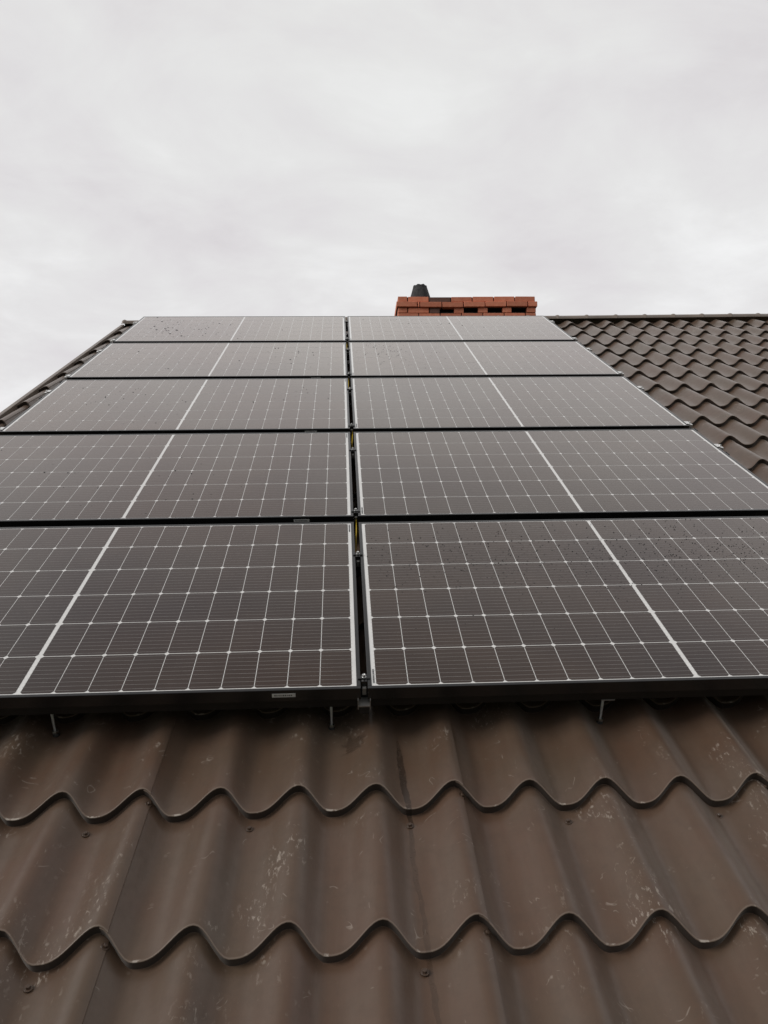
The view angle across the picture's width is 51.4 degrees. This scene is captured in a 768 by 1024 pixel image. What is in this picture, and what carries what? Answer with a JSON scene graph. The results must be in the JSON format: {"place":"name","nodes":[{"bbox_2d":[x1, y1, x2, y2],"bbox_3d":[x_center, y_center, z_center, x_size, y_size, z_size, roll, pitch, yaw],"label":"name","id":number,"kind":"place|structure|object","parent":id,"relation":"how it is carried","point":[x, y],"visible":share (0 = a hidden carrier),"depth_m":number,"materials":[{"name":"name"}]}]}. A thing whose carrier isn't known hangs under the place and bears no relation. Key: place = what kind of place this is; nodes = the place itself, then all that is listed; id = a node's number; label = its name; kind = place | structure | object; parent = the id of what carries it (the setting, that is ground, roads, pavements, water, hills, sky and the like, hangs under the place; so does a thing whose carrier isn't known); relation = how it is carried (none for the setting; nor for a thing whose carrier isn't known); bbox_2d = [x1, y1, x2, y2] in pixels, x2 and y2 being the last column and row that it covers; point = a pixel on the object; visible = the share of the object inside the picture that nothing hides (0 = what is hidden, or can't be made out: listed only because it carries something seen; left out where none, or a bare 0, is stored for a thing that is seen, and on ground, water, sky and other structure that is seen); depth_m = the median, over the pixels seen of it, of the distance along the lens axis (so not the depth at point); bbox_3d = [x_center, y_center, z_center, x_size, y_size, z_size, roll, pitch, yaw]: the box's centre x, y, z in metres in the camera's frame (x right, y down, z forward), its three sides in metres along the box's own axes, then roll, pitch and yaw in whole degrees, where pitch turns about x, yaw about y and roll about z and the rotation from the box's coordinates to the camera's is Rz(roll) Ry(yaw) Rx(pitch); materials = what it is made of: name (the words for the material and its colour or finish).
{"place":"outdoors","nodes":[
{"label":"outdoors","id":0,"kind":"place"},
{"bbox_2d":[0,0,767,411],"label":"sky","id":1,"kind":"structure","parent":0,"point":[159,158],"materials":[{"name":"white"}]},
{"label":"ground","id":2,"kind":"structure","parent":0,"visible":0},
{"bbox_2d":[0,284,767,1023],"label":"house","id":3,"kind":"structure","parent":2,"relation":"on","point":[538,862],"depth_m":1.75,"materials":[{"name":"brown metal"}]},
{"bbox_2d":[354,521,358,530],"bbox_3d":[-0.110,0.049,3.116,3.621,0.042,0.038,-1,24,-3],"label":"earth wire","id":4,"kind":"object","parent":3,"relation":"attached to","point":[355,526],"visible":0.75,"depth_m":3.10,"materials":[{"name":"metal"}]},
{"bbox_2d":[351,508,359,521],"bbox_3d":[-0.109,0.009,3.091,0.033,0.047,0.042,-1,24,-3],"label":"clamp","id":5,"kind":"object","parent":4,"relation":"attached to","point":[356,511],"visible":0.99,"depth_m":3.08,"materials":[{"name":"black metal"}]},
{"bbox_2d":[355,520,356,551],"bbox_3d":[-0.100,0.107,2.942,0.012,0.068,0.360,-1,24,-3],"label":"earth wire","id":6,"kind":"object","parent":5,"relation":"attached to","point":[356,537],"visible":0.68,"depth_m":3.01,"materials":[{"name":"yellow"}]},
{"bbox_2d":[355,561,360,575],"bbox_3d":[-0.090,0.198,2.776,3.621,0.042,0.038,-1,24,-3],"label":"mounting rail","id":7,"kind":"object","parent":3,"relation":"attached to","point":[358,571],"visible":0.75,"depth_m":2.76,"materials":[{"name":"black metal"}]},
{"bbox_2d":[0,522,360,708],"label":"solar panel","id":8,"kind":"object","parent":7,"relation":"attached to","point":[120,615],"visible":1,"depth_m":2.38,"materials":[{"name":"black glass"}]},
{"bbox_2d":[353,551,362,566],"bbox_3d":[-0.090,0.159,2.751,0.033,0.047,0.042,-1,24,-3],"label":"clamp","id":9,"kind":"object","parent":7,"relation":"attached to","point":[357,553],"visible":0.99,"depth_m":2.74,"materials":[{"name":"black metal"}]},
{"bbox_2d":[359,516,767,698],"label":"solar panel","id":10,"kind":"object","parent":7,"relation":"attached to","point":[443,649],"visible":1,"depth_m":2.44,"materials":[{"name":"black glass"}]},
{"bbox_2d":[367,518,766,641],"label":"water drops","id":11,"kind":"object","parent":10,"relation":"on","point":[587,558],"visible":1,"depth_m":2.72,"materials":[{"name":"clear liquid"}]},
{"bbox_2d":[0,689,767,715],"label":"mounting rail","id":12,"kind":"object","parent":3,"relation":"attached to","point":[338,703],"visible":0.33,"depth_m":2.11,"materials":[{"name":"black metal"}]},
{"bbox_2d":[50,714,59,737],"bbox_3d":[-0.870,0.556,2.104,0.018,0.087,0.018,-1,24,-2],"label":"hanger bolt","id":13,"kind":"object","parent":12,"relation":"hanging from","point":[55,732],"visible":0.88,"depth_m":2.11,"materials":[{"name":"silver metal"}]},
{"bbox_2d":[328,707,334,729],"bbox_3d":[-0.140,0.548,2.136,0.018,0.087,0.018,-1,24,-2],"label":"hanger bolt","id":14,"kind":"object","parent":12,"relation":"hanging from","point":[331,724],"visible":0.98,"depth_m":2.14,"materials":[{"name":"silver metal"}]},
{"bbox_2d":[358,673,369,694],"bbox_3d":[-0.052,0.448,2.093,0.033,0.047,0.042,-1,24,-3],"label":"clamp","id":15,"kind":"object","parent":12,"relation":"attached to","point":[363,677],"visible":1,"depth_m":2.08,"materials":[{"name":"black metal"}]},
{"bbox_2d":[358,697,370,713],"bbox_3d":[-0.052,0.498,2.081,0.033,0.045,0.038,-1,24,-3],"label":"mounting channel","id":16,"kind":"object","parent":12,"relation":"attached to","point":[364,704],"visible":0.8,"depth_m":2.07,"materials":[{"name":"metal"}]},
{"bbox_2d":[596,699,614,724],"bbox_3d":[0.600,0.539,2.168,0.039,0.087,0.020,-1,24,-2],"label":"hanger bolt","id":17,"kind":"object","parent":12,"relation":"hanging from","point":[599,719],"visible":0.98,"depth_m":2.17,"materials":[{"name":"silver metal"}]},
{"bbox_2d":[350,428,697,440],"bbox_3d":[-0.167,-0.390,4.114,3.621,0.042,0.038,-1,24,-3],"label":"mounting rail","id":18,"kind":"object","parent":3,"relation":"attached to","point":[353,435],"visible":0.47,"depth_m":4.10,"materials":[{"name":"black metal"}]},
{"bbox_2d":[684,421,692,428],"bbox_3d":[1.592,-0.452,4.184,0.033,0.043,0.040,-1,24,-3],"label":"end clamp","id":19,"kind":"object","parent":18,"relation":"attached to","point":[690,424],"visible":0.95,"depth_m":4.17,"materials":[{"name":"metal"}]},
{"bbox_2d":[351,452,729,465],"bbox_3d":[-0.147,-0.240,3.774,3.621,0.042,0.038,-1,24,-3],"label":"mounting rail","id":20,"kind":"object","parent":3,"relation":"attached to","point":[352,462],"visible":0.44,"depth_m":3.76,"materials":[{"name":"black metal"}]},
{"bbox_2d":[0,432,353,526],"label":"solar panel","id":21,"kind":"object","parent":20,"relation":"attached to","point":[111,479],"visible":0.97,"depth_m":3.39,"materials":[{"name":"black glass"}]},
{"bbox_2d":[349,447,355,458],"bbox_3d":[-0.146,-0.279,3.748,0.033,0.047,0.042,-1,24,-3],"label":"clamp","id":22,"kind":"object","parent":20,"relation":"attached to","point":[352,453],"visible":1,"depth_m":3.74,"materials":[{"name":"black metal"}]},
{"bbox_2d":[354,429,767,523],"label":"solar panel","id":23,"kind":"object","parent":20,"relation":"attached to","point":[406,476],"visible":1,"depth_m":3.45,"materials":[{"name":"black glass"}]},
{"bbox_3d":[-0.204,-0.678,4.773,3.621,0.042,0.038,-1,24,-3],"label":"mounting rail","id":24,"kind":"object","parent":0,"visible":0},
{"bbox_2d":[0,378,349,434],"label":"solar panel","id":25,"kind":"object","parent":24,"relation":"attached to","point":[271,405],"visible":0.94,"depth_m":4.38,"materials":[{"name":"black glass"}]},
{"bbox_2d":[351,376,689,432],"bbox_3d":[0.688,-0.628,4.578,1.742,0.035,1.039,-1,24,-3],"label":"solar panel","id":26,"kind":"object","parent":24,"relation":"attached to","point":[494,403],"visible":0.99,"depth_m":4.47,"materials":[{"name":"black glass"}]},
{"label":"mounting rail","id":27,"kind":"object","parent":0,"visible":0},
{"bbox_2d":[67,342,346,379],"bbox_3d":[-1.128,-1.040,5.487,1.742,0.036,1.039,-1,24,-3],"label":"solar panel","id":28,"kind":"object","parent":27,"relation":"attached to","point":[260,360],"visible":0.91,"depth_m":5.39,"materials":[{"name":"black glass"}]},
{"bbox_2d":[349,341,620,377],"bbox_3d":[0.631,-1.066,5.576,1.742,0.036,1.039,-1,24,-3],"label":"solar panel","id":29,"kind":"object","parent":27,"relation":"attached to","point":[524,358],"visible":0.98,"depth_m":5.48,"materials":[{"name":"black glass"}]},
{"bbox_3d":[-0.318,-1.555,6.770,3.621,0.042,0.038,-1,24,-3],"label":"mounting rail","id":30,"kind":"object","parent":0,"visible":0},
{"bbox_2d":[113,316,345,342],"bbox_3d":[-1.182,-1.479,6.486,1.742,0.035,1.039,-1,24,-3],"label":"solar panel","id":31,"kind":"object","parent":30,"relation":"attached to","point":[283,329],"visible":0.88,"depth_m":6.40,"materials":[{"name":"black glass"}]},
{"bbox_2d":[347,316,575,341],"bbox_3d":[0.576,-1.505,6.576,1.742,0.035,1.039,-1,24,-3],"label":"solar panel","id":32,"kind":"object","parent":30,"relation":"attached to","point":[442,329],"visible":0.99,"depth_m":6.49,"materials":[{"name":"black glass"}]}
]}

